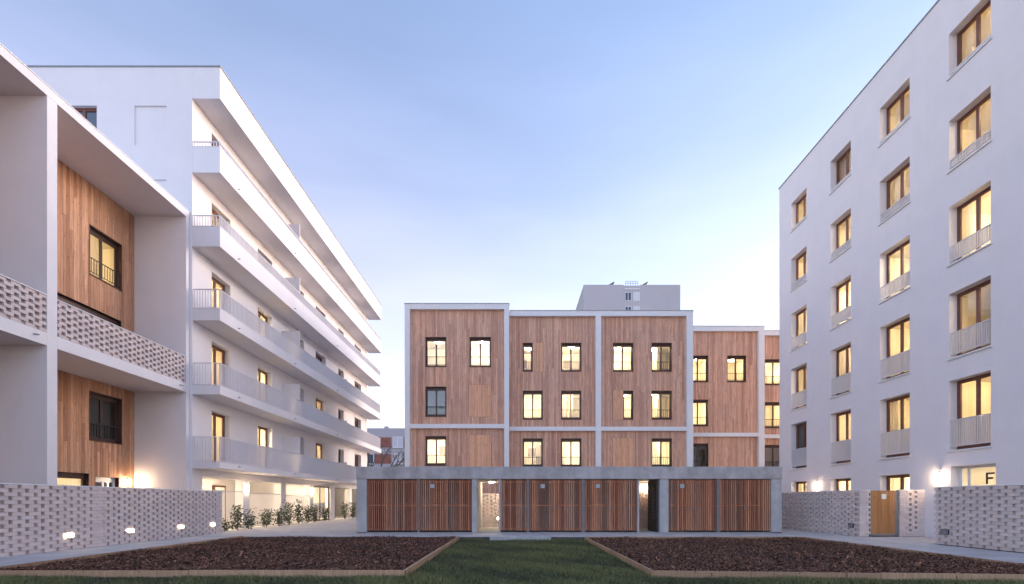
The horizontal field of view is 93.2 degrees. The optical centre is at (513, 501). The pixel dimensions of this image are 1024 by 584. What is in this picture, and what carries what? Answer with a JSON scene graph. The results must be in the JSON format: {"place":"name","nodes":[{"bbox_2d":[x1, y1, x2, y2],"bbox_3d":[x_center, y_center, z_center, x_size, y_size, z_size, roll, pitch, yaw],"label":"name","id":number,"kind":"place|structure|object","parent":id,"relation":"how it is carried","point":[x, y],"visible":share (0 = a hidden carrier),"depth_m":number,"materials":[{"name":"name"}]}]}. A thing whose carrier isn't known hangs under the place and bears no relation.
{"place":"outdoors","nodes":[
{"label":"outdoors","id":0,"kind":"place"},
{"bbox_2d":[26,65,381,528],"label":"balcony apartment block","id":1,"kind":"structure","parent":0,"point":[284,337],"depth_m":21.80,"materials":[{"name":"white paint"}]},
{"bbox_2d":[74,108,96,127],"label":"window","id":2,"kind":"structure","parent":1,"relation":"in","point":[90,114],"depth_m":19.14,"materials":[{"name":"clear glass"}]},
{"bbox_2d":[212,412,224,462],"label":"window","id":3,"kind":"structure","parent":1,"relation":"in","point":[218,421],"depth_m":21.11,"materials":[{"name":"clear glass"}]},
{"bbox_2d":[212,345,224,385],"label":"window","id":4,"kind":"structure","parent":1,"relation":"in","point":[218,355],"depth_m":21.16,"materials":[{"name":"clear glass"}]},
{"bbox_2d":[212,277,224,310],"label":"window","id":5,"kind":"structure","parent":1,"relation":"in","point":[216,284],"depth_m":20.78,"materials":[{"name":"clear glass"}]},
{"bbox_2d":[211,490,241,528],"bbox_3d":[-12.480,0.360,20.730,0.040,1.660,2.920,0,0,0],"label":"bar fence","id":6,"kind":"object","parent":1,"relation":"attached to","point":[237,497],"visible":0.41,"depth_m":21.24,"materials":[{"name":"metal"}]},
{"bbox_2d":[258,426,266,467],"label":"window","id":7,"kind":"structure","parent":1,"relation":"in","point":[262,432],"depth_m":24.73,"materials":[{"name":"clear glass"}]},
{"bbox_2d":[258,369,266,402],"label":"window","id":8,"kind":"structure","parent":1,"relation":"in","point":[262,376],"depth_m":24.73,"materials":[{"name":"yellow glass"}]},
{"bbox_2d":[249,493,278,526],"bbox_3d":[-12.480,0.390,24.250,0.040,1.600,3.080,0,0,0],"label":"bar fence","id":9,"kind":"object","parent":1,"relation":"attached to","point":[252,501],"visible":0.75,"depth_m":23.53,"materials":[{"name":"metal"}]},
{"bbox_2d":[286,495,308,522],"bbox_3d":[-12.480,0.410,27.900,0.040,1.560,3.080,0,0,0],"label":"bar fence","id":10,"kind":"object","parent":1,"relation":"attached to","point":[300,497],"visible":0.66,"depth_m":28.16,"materials":[{"name":"metal"}]},
{"bbox_2d":[335,488,346,518],"bbox_3d":[-12.480,0.120,35.050,0.040,2.140,3.080,0,0,0],"label":"bar fence","id":11,"kind":"object","parent":1,"relation":"attached to","point":[340,501],"visible":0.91,"depth_m":34.83,"materials":[{"name":"metal"}]},
{"bbox_2d":[367,445,404,466],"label":"bare tree","id":12,"kind":"object","parent":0,"point":[386,454],"visible":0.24,"depth_m":48.90,"materials":[{"name":"grey plant"}]},
{"bbox_2d":[0,0,936,427],"label":"sky","id":13,"kind":"structure","parent":0,"point":[522,154],"materials":[{"name":"blue"}]},
{"bbox_2d":[0,537,1023,583],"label":"lawn base","id":14,"kind":"object","parent":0,"point":[483,570],"depth_m":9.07,"materials":[{"name":"green plant"}]},
{"bbox_2d":[0,536,243,567],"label":"timber edging","id":15,"kind":"object","parent":14,"relation":"on","point":[95,556],"visible":0.38,"depth_m":11.12,"materials":[{"name":"brown wood"}]},
{"bbox_2d":[0,570,404,577],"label":"timber edging","id":16,"kind":"object","parent":14,"relation":"on","point":[173,573],"visible":0.58,"depth_m":8.57,"materials":[{"name":"brown wood"}]},
{"bbox_2d":[0,535,455,569],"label":"bark mulch","id":17,"kind":"object","parent":14,"relation":"on","point":[386,562],"visible":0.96,"depth_m":10.99,"materials":[{"name":"brown wood"}]},
{"bbox_2d":[404,536,459,575],"bbox_3d":[-1.973,1.295,12.900,0.104,0.150,8.592,0,0,0],"label":"timber edging","id":18,"kind":"object","parent":14,"relation":"on","point":[417,564],"visible":0.65,"depth_m":10.78,"materials":[{"name":"brown wood"}]},
{"bbox_2d":[490,535,550,540],"bbox_3d":[0.230,1.270,16.905,2.100,0.160,0.710,0,0,0],"label":"concrete step","id":19,"kind":"object","parent":14,"relation":"on","point":[518,537],"visible":0.68,"depth_m":16.55,"materials":[{"name":"grey concrete"}]},
{"bbox_2d":[584,537,653,576],"bbox_3d":[2.494,1.298,12.690,0.103,0.145,8.212,0,0,0],"label":"timber edging","id":20,"kind":"object","parent":14,"relation":"on","point":[639,566],"visible":0.73,"depth_m":10.72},
{"bbox_2d":[587,537,799,539],"bbox_3d":[6.235,1.295,16.773,7.522,0.149,0.096,0,0,0],"label":"timber edging","id":21,"kind":"object","parent":14,"relation":"on","point":[692,537],"visible":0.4,"depth_m":16.78,"materials":[{"name":"brown wood"}]},
{"bbox_2d":[590,536,1023,573],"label":"bark mulch","id":22,"kind":"object","parent":14,"relation":"on","point":[987,567],"visible":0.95,"depth_m":10.68,"materials":[{"name":"brown wood"}]},
{"bbox_2d":[654,570,1023,581],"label":"timber edging","id":23,"kind":"object","parent":14,"relation":"on","point":[822,575],"visible":0.63,"depth_m":8.30,"materials":[{"name":"brown wood"}]},
{"bbox_2d":[802,537,1023,565],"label":"timber edging","id":24,"kind":"object","parent":14,"relation":"on","point":[972,558],"visible":0.37,"depth_m":11.86,"materials":[{"name":"brown wood"}]},
{"bbox_2d":[0,516,1023,565],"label":"path","id":25,"kind":"structure","parent":0,"point":[340,527],"depth_m":17.29,"materials":[{"name":"concrete"}]},
{"bbox_2d":[0,43,189,489],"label":"loggia house","id":26,"kind":"structure","parent":25,"relation":"on","point":[94,306],"depth_m":15.76,"materials":[{"name":"paint"}]},
{"bbox_2d":[57,472,84,485],"bbox_3d":[-14.665,0.150,15.350,0.070,2.200,2.300,0,0,0],"label":"window","id":27,"kind":"structure","parent":26,"relation":"in","point":[81,476],"depth_m":16.09,"materials":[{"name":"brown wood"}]},
{"bbox_2d":[57,477,114,486],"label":"window","id":28,"kind":"structure","parent":26,"relation":"in","point":[100,481],"depth_m":17.00,"materials":[{"name":"yellow glass"}]},
{"bbox_2d":[57,294,116,324],"bbox_3d":[-14.665,-5.590,16.130,0.070,2.120,3.460,0,0,0],"label":"window","id":29,"kind":"structure","parent":26,"relation":"in","point":[59,297],"depth_m":16.54,"materials":[{"name":"black glass"}]},
{"bbox_2d":[89,224,122,291],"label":"window","id":30,"kind":"structure","parent":26,"relation":"in","point":[105,253],"depth_m":17.51,"materials":[{"name":"yellow glass"}]},
{"bbox_2d":[89,391,122,444],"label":"window","id":31,"kind":"structure","parent":26,"relation":"in","point":[105,411],"depth_m":17.85,"materials":[{"name":"black glass"}]},
{"bbox_2d":[0,483,222,556],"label":"garden wall","id":32,"kind":"structure","parent":25,"relation":"on","point":[37,518],"depth_m":13.31,"materials":[{"name":"brick"}]},
{"bbox_2d":[229,504,244,529],"bbox_3d":[-12.010,0.683,21.037,0.678,1.137,0.920,0,0,-32],"label":"shrub","id":33,"kind":"object","parent":25,"relation":"on","point":[237,514],"visible":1,"depth_m":20.97,"materials":[{"name":"green plant"}]},
{"bbox_2d":[238,508,259,528],"bbox_3d":[-11.903,0.756,21.869,0.903,0.993,0.701,0,0,31],"label":"shrub","id":34,"kind":"object","parent":25,"relation":"on","point":[249,521],"visible":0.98,"depth_m":21.88,"materials":[{"name":"green plant"}]},
{"bbox_2d":[257,508,275,527],"bbox_3d":[-11.911,0.781,23.243,0.721,0.942,0.861,0,0,27],"label":"shrub","id":35,"kind":"object","parent":25,"relation":"on","point":[267,521],"visible":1,"depth_m":23.24,"materials":[{"name":"green plant"}]},
{"bbox_2d":[271,508,287,525],"bbox_3d":[-11.927,0.771,24.635,0.673,0.962,0.732,0,0,43],"label":"shrub","id":36,"kind":"object","parent":25,"relation":"on","point":[279,520],"visible":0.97,"depth_m":24.60,"materials":[{"name":"green plant"}]},
{"bbox_2d":[280,500,296,524],"bbox_3d":[-11.991,0.579,25.686,0.979,1.343,0.861,0,0,33],"label":"shrub","id":37,"kind":"object","parent":25,"relation":"on","point":[288,519],"visible":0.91,"depth_m":25.67,"materials":[{"name":"green plant"}]},
{"bbox_2d":[292,499,305,523],"bbox_3d":[-11.900,0.542,26.784,0.773,1.418,0.807,0,0,0],"label":"shrub","id":38,"kind":"object","parent":25,"relation":"on","point":[298,515],"visible":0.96,"depth_m":26.71,"materials":[{"name":"green plant"}]},
{"bbox_2d":[245,537,583,538],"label":"path joints","id":39,"kind":"object","parent":25,"relation":"on","point":[486,537],"depth_m":17.28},
{"bbox_2d":[404,303,509,515],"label":"timber clad house","id":40,"kind":"structure","parent":25,"relation":"on","point":[456,384],"depth_m":27.50,"materials":[{"name":"brown wood"}]},
{"bbox_2d":[425,337,445,366],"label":"window","id":41,"kind":"structure","parent":40,"relation":"in","point":[435,347],"depth_m":29.18,"materials":[{"name":"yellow glass"}]},
{"bbox_2d":[425,387,445,416],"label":"window","id":42,"kind":"structure","parent":40,"relation":"in","point":[435,397],"depth_m":30.00,"materials":[{"name":"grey glass"}]},
{"bbox_2d":[425,436,445,465],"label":"window","id":43,"kind":"structure","parent":40,"relation":"in","point":[435,446],"depth_m":30.00,"materials":[{"name":"yellow glass"}]},
{"bbox_2d":[469,337,490,366],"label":"window","id":44,"kind":"structure","parent":40,"relation":"in","point":[479,347],"depth_m":29.18,"materials":[{"name":"yellow glass"}]},
{"bbox_2d":[482,494,498,526],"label":"garden wall","id":45,"kind":"structure","parent":25,"relation":"on","point":[488,520],"depth_m":23.40,"materials":[{"name":"brick"}]},
{"bbox_2d":[356,467,781,532],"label":"storage shed","id":46,"kind":"structure","parent":25,"relation":"on","point":[566,499],"depth_m":19.18,"materials":[{"name":"wood"}]},
{"bbox_2d":[367,480,392,530],"bbox_3d":[-5.321,0.140,19.205,0.995,2.020,0.110,0,0,0],"label":"slatted door","id":47,"kind":"structure","parent":46,"relation":"in","point":[386,486],"depth_m":19.18,"materials":[{"name":"wood"}]},
{"bbox_2d":[393,480,416,530],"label":"slatted door","id":48,"kind":"structure","parent":46,"relation":"in","point":[405,504],"depth_m":19.18,"materials":[{"name":"brown wood"}]},
{"bbox_2d":[420,480,445,530],"bbox_3d":[-3.200,0.140,19.205,1.022,2.020,0.110,0,0,0],"label":"slatted door","id":49,"kind":"structure","parent":46,"relation":"in","point":[431,504],"depth_m":19.18,"materials":[{"name":"wood"}]},
{"bbox_2d":[446,480,471,530],"bbox_3d":[-2.170,0.140,19.220,1.022,2.020,0.080,0,0,0],"label":"slatted door","id":50,"kind":"structure","parent":46,"relation":"in","point":[457,504],"depth_m":19.18,"materials":[{"name":"brown wood"}]},
{"bbox_2d":[501,480,526,530],"bbox_3d":[-0.003,0.140,19.223,1.032,2.020,0.075,0,0,0],"label":"slatted door","id":51,"kind":"structure","parent":46,"relation":"in","point":[504,482],"depth_m":19.18,"materials":[{"name":"wood"}]},
{"bbox_2d":[529,480,554,530],"bbox_3d":[1.133,0.140,19.205,1.022,2.020,0.110,0,0,0],"label":"slatted door","id":52,"kind":"structure","parent":46,"relation":"in","point":[537,482],"depth_m":19.18,"materials":[{"name":"wood"}]},
{"bbox_2d":[555,480,580,530],"bbox_3d":[2.163,0.140,19.220,1.022,2.020,0.080,0,0,0],"label":"slatted door","id":53,"kind":"structure","parent":46,"relation":"in","point":[564,504],"depth_m":19.18,"materials":[{"name":"brown wood"}]},
{"bbox_2d":[585,480,610,530],"bbox_3d":[3.339,0.140,19.205,1.031,2.020,0.110,0,0,0],"label":"slatted door","id":54,"kind":"structure","parent":46,"relation":"in","point":[587,482],"depth_m":19.18,"materials":[{"name":"wood"}]},
{"bbox_2d":[611,480,636,530],"bbox_3d":[4.378,0.140,19.220,1.031,2.020,0.080,0,0,0],"label":"slatted door","id":55,"kind":"structure","parent":46,"relation":"in","point":[622,504],"depth_m":19.18,"materials":[{"name":"brown wood"}]},
{"bbox_2d":[648,480,657,531],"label":"door","id":56,"kind":"structure","parent":46,"relation":"attached to","point":[652,505],"depth_m":19.75,"materials":[{"name":"metal"}]},
{"bbox_2d":[669,480,691,530],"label":"slatted door","id":57,"kind":"structure","parent":46,"relation":"in","point":[677,504],"depth_m":19.18,"materials":[{"name":"wood"}]},
{"bbox_2d":[692,480,715,530],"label":"slatted door","id":58,"kind":"structure","parent":46,"relation":"in","point":[702,504],"depth_m":19.18,"materials":[{"name":"brown wood"}]},
{"bbox_2d":[720,480,744,530],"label":"slatted door","id":59,"kind":"structure","parent":46,"relation":"in","point":[727,504],"depth_m":19.18,"materials":[{"name":"wood"}]},
{"bbox_2d":[745,480,769,530],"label":"slatted door","id":60,"kind":"structure","parent":46,"relation":"in","point":[761,504],"depth_m":19.18,"materials":[{"name":"brown wood"}]},
{"bbox_2d":[509,310,693,482],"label":"timber clad house","id":61,"kind":"structure","parent":25,"relation":"on","point":[600,388],"depth_m":28.50,"materials":[{"name":"brown wood"}]},
{"bbox_2d":[523,343,532,371],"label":"window","id":62,"kind":"structure","parent":61,"relation":"in","point":[527,347],"depth_m":29.95,"materials":[{"name":"clear glass"}]},
{"bbox_2d":[523,391,542,419],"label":"window","id":63,"kind":"structure","parent":61,"relation":"in","point":[532,400],"depth_m":31.05,"materials":[{"name":"yellow glass"}]},
{"bbox_2d":[523,438,542,466],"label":"window","id":64,"kind":"structure","parent":61,"relation":"in","point":[532,447],"depth_m":30.54,"materials":[{"name":"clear glass"}]},
{"bbox_2d":[561,438,580,466],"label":"window","id":65,"kind":"structure","parent":61,"relation":"in","point":[570,447],"depth_m":28.80,"materials":[{"name":"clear glass"}]},
{"bbox_2d":[561,343,581,371],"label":"window","id":66,"kind":"structure","parent":61,"relation":"in","point":[570,352],"depth_m":30.14,"materials":[{"name":"clear glass"}]},
{"bbox_2d":[561,391,581,419],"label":"window","id":67,"kind":"structure","parent":61,"relation":"in","point":[570,400],"depth_m":28.82,"materials":[{"name":"clear glass"}]},
{"bbox_2d":[613,343,633,371],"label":"window","id":68,"kind":"structure","parent":61,"relation":"in","point":[622,352],"depth_m":30.34,"materials":[{"name":"clear glass"}]},
{"bbox_2d":[623,391,633,419],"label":"window","id":69,"kind":"structure","parent":61,"relation":"in","point":[627,395],"depth_m":30.64,"materials":[{"name":"clear glass"}]},
{"bbox_2d":[651,343,671,371],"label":"window","id":70,"kind":"structure","parent":61,"relation":"in","point":[661,352],"depth_m":29.75,"materials":[{"name":"clear glass"}]},
{"bbox_2d":[651,391,671,419],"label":"window","id":71,"kind":"structure","parent":61,"relation":"in","point":[661,400],"depth_m":29.84,"materials":[{"name":"clear glass"}]},
{"bbox_2d":[652,438,671,466],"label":"window","id":72,"kind":"structure","parent":61,"relation":"in","point":[661,447],"depth_m":28.80,"materials":[{"name":"clear glass"}]},
{"bbox_2d":[626,483,647,527],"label":"garden wall","id":73,"kind":"structure","parent":25,"relation":"on","point":[643,508],"depth_m":22.30,"materials":[{"name":"brick"}]},
{"bbox_2d":[693,326,764,466],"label":"timber clad house","id":74,"kind":"structure","parent":25,"relation":"on","point":[728,396],"depth_m":31.00,"materials":[{"name":"brown wood"}]},
{"bbox_2d":[693,356,707,381],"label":"window","id":75,"kind":"structure","parent":74,"relation":"in","point":[700,363],"depth_m":32.74,"materials":[{"name":"clear glass"}]},
{"bbox_2d":[693,400,707,425],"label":"window","id":76,"kind":"structure","parent":74,"relation":"in","point":[700,407],"depth_m":32.74,"materials":[{"name":"clear glass"}]},
{"bbox_2d":[693,443,707,466],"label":"window","id":77,"kind":"structure","parent":74,"relation":"in","point":[700,450],"depth_m":32.92,"materials":[{"name":"clear glass"}]},
{"bbox_2d":[727,356,745,381],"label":"window","id":78,"kind":"structure","parent":74,"relation":"in","point":[736,365],"depth_m":32.43,"materials":[{"name":"clear glass"}]},
{"bbox_2d":[782,490,865,535],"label":"garden wall","id":79,"kind":"structure","parent":25,"relation":"on","point":[833,512],"depth_m":19.48,"materials":[{"name":"brick"}]},
{"bbox_2d":[857,490,924,536],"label":"garden wall","id":80,"kind":"structure","parent":25,"relation":"on","point":[911,516],"depth_m":17.20,"materials":[{"name":"brick"}]},
{"bbox_2d":[869,490,897,535],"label":"garden gate","id":81,"kind":"structure","parent":80,"relation":"attached to","point":[883,514],"depth_m":17.25,"materials":[{"name":"wood"}]},
{"bbox_2d":[934,484,1023,552],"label":"garden wall","id":82,"kind":"structure","parent":25,"relation":"on","point":[987,516],"depth_m":12.86,"materials":[{"name":"brick"}]},
{"label":"ground","id":83,"kind":"structure","parent":0,"visible":0},
{"bbox_2d":[367,426,404,466],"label":"brick apartment block","id":84,"kind":"structure","parent":83,"relation":"on","point":[394,438],"depth_m":60.00,"materials":[{"name":"white brick"}]},
{"bbox_2d":[393,437,402,447],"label":"window","id":85,"kind":"structure","parent":84,"relation":"in","point":[397,441],"depth_m":59.95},
{"bbox_2d":[576,281,679,309],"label":"tower block","id":86,"kind":"structure","parent":83,"relation":"on","point":[644,296],"depth_m":70.00,"materials":[{"name":"white paint"}]},
{"bbox_2d":[765,330,778,466],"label":"timber clad house","id":87,"kind":"structure","parent":83,"relation":"on","point":[771,398],"depth_m":31.84,"materials":[{"name":"brown wood"}]},
{"bbox_2d":[765,359,778,384],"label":"window","id":88,"kind":"structure","parent":87,"relation":"in","point":[771,365],"depth_m":32.12,"materials":[{"name":"clear glass"}]},
{"bbox_2d":[765,402,778,427],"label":"window","id":89,"kind":"structure","parent":87,"relation":"in","point":[771,408],"depth_m":33.39,"materials":[{"name":"clear glass"}]},
{"bbox_2d":[765,445,778,466],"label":"window","id":90,"kind":"structure","parent":87,"relation":"in","point":[771,451],"depth_m":33.64,"materials":[{"name":"clear glass"}]},
{"bbox_2d":[778,0,1023,537],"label":"white apartment block","id":91,"kind":"structure","parent":83,"relation":"on","point":[901,277],"depth_m":17.54,"materials":[{"name":"white paint"}]},
{"bbox_2d":[790,422,806,469],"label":"window","id":92,"kind":"structure","parent":91,"relation":"in","point":[798,454],"depth_m":25.06,"materials":[{"name":"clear glass"}]},
{"bbox_2d":[790,365,806,411],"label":"window","id":93,"kind":"structure","parent":91,"relation":"in","point":[799,398],"depth_m":25.06,"materials":[{"name":"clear glass"}]},
{"bbox_2d":[790,308,806,351],"bbox_3d":[14.791,-8.857,24.800,0.493,1.985,1.440,0,0,0],"label":"window","id":94,"kind":"structure","parent":91,"relation":"in","point":[800,339],"depth_m":25.13,"materials":[{"name":"clear glass"}]},
{"bbox_2d":[790,251,806,292],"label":"window","id":95,"kind":"structure","parent":91,"relation":"in","point":[801,260],"depth_m":25.18,"materials":[{"name":"clear glass"}]},
{"bbox_2d":[790,194,806,233],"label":"window","id":96,"kind":"structure","parent":91,"relation":"in","point":[801,205],"depth_m":25.33,"materials":[{"name":"clear glass"}]},
{"bbox_2d":[829,410,851,465],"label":"window","id":97,"kind":"structure","parent":91,"relation":"in","point":[841,449],"depth_m":21.96,"materials":[{"name":"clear glass"}]},
{"bbox_2d":[829,344,851,398],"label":"window","id":98,"kind":"structure","parent":91,"relation":"in","point":[841,385],"depth_m":21.89,"materials":[{"name":"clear glass"}]},
{"bbox_2d":[829,278,851,330],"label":"window","id":99,"kind":"structure","parent":91,"relation":"in","point":[843,292],"depth_m":22.07,"materials":[{"name":"clear glass"}]},
{"bbox_2d":[829,213,851,262],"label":"window","id":100,"kind":"structure","parent":91,"relation":"in","point":[843,228],"depth_m":22.16,"materials":[{"name":"clear glass"}]},
{"bbox_2d":[829,147,851,195],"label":"window","id":101,"kind":"structure","parent":91,"relation":"in","point":[843,165],"depth_m":22.06,"materials":[{"name":"clear glass"}]},
{"bbox_2d":[836,478,850,490],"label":"window","id":102,"kind":"structure","parent":91,"relation":"in","point":[841,484],"depth_m":22.29,"materials":[{"name":"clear glass"}]},
{"bbox_2d":[877,394,910,459],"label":"window","id":103,"kind":"structure","parent":91,"relation":"in","point":[898,409],"depth_m":18.95,"materials":[{"name":"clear glass"}]},
{"bbox_2d":[877,317,910,382],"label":"window","id":104,"kind":"structure","parent":91,"relation":"in","point":[898,334],"depth_m":19.05,"materials":[{"name":"clear glass"}]},
{"bbox_2d":[877,239,910,304],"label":"window","id":105,"kind":"structure","parent":91,"relation":"in","point":[898,260],"depth_m":19.11,"materials":[{"name":"clear glass"}]},
{"bbox_2d":[877,162,910,225],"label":"window","id":106,"kind":"structure","parent":91,"relation":"in","point":[898,186],"depth_m":18.92,"materials":[{"name":"clear glass"}]},
{"bbox_2d":[877,85,910,147],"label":"window","id":107,"kind":"structure","parent":91,"relation":"in","point":[898,112],"depth_m":19.15,"materials":[{"name":"clear glass"}]},
{"bbox_2d":[887,474,909,490],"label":"window","id":108,"kind":"structure","parent":91,"relation":"in","point":[894,482],"depth_m":19.08,"materials":[{"name":"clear glass"}]},
{"bbox_2d":[946,372,991,451],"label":"window","id":109,"kind":"structure","parent":91,"relation":"in","point":[973,419],"depth_m":15.97,"materials":[{"name":"clear glass"}]},
{"bbox_2d":[946,279,991,360],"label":"window","id":110,"kind":"structure","parent":91,"relation":"in","point":[973,331],"depth_m":15.97,"materials":[{"name":"clear glass"}]},
{"bbox_2d":[946,186,991,267],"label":"window","id":111,"kind":"structure","parent":91,"relation":"in","point":[973,216],"depth_m":15.93,"materials":[{"name":"clear glass"}]},
{"bbox_2d":[946,93,991,173],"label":"window","id":112,"kind":"structure","parent":91,"relation":"in","point":[974,128],"depth_m":16.04,"materials":[{"name":"clear glass"}]},
{"bbox_2d":[946,0,991,80],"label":"window","id":113,"kind":"structure","parent":91,"relation":"in","point":[976,34],"depth_m":15.94,"materials":[{"name":"clear glass"}]},
{"bbox_2d":[959,464,995,485],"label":"entrance door","id":114,"kind":"structure","parent":91,"relation":"in","point":[973,475],"depth_m":16.65,"materials":[{"name":"clear glass"}]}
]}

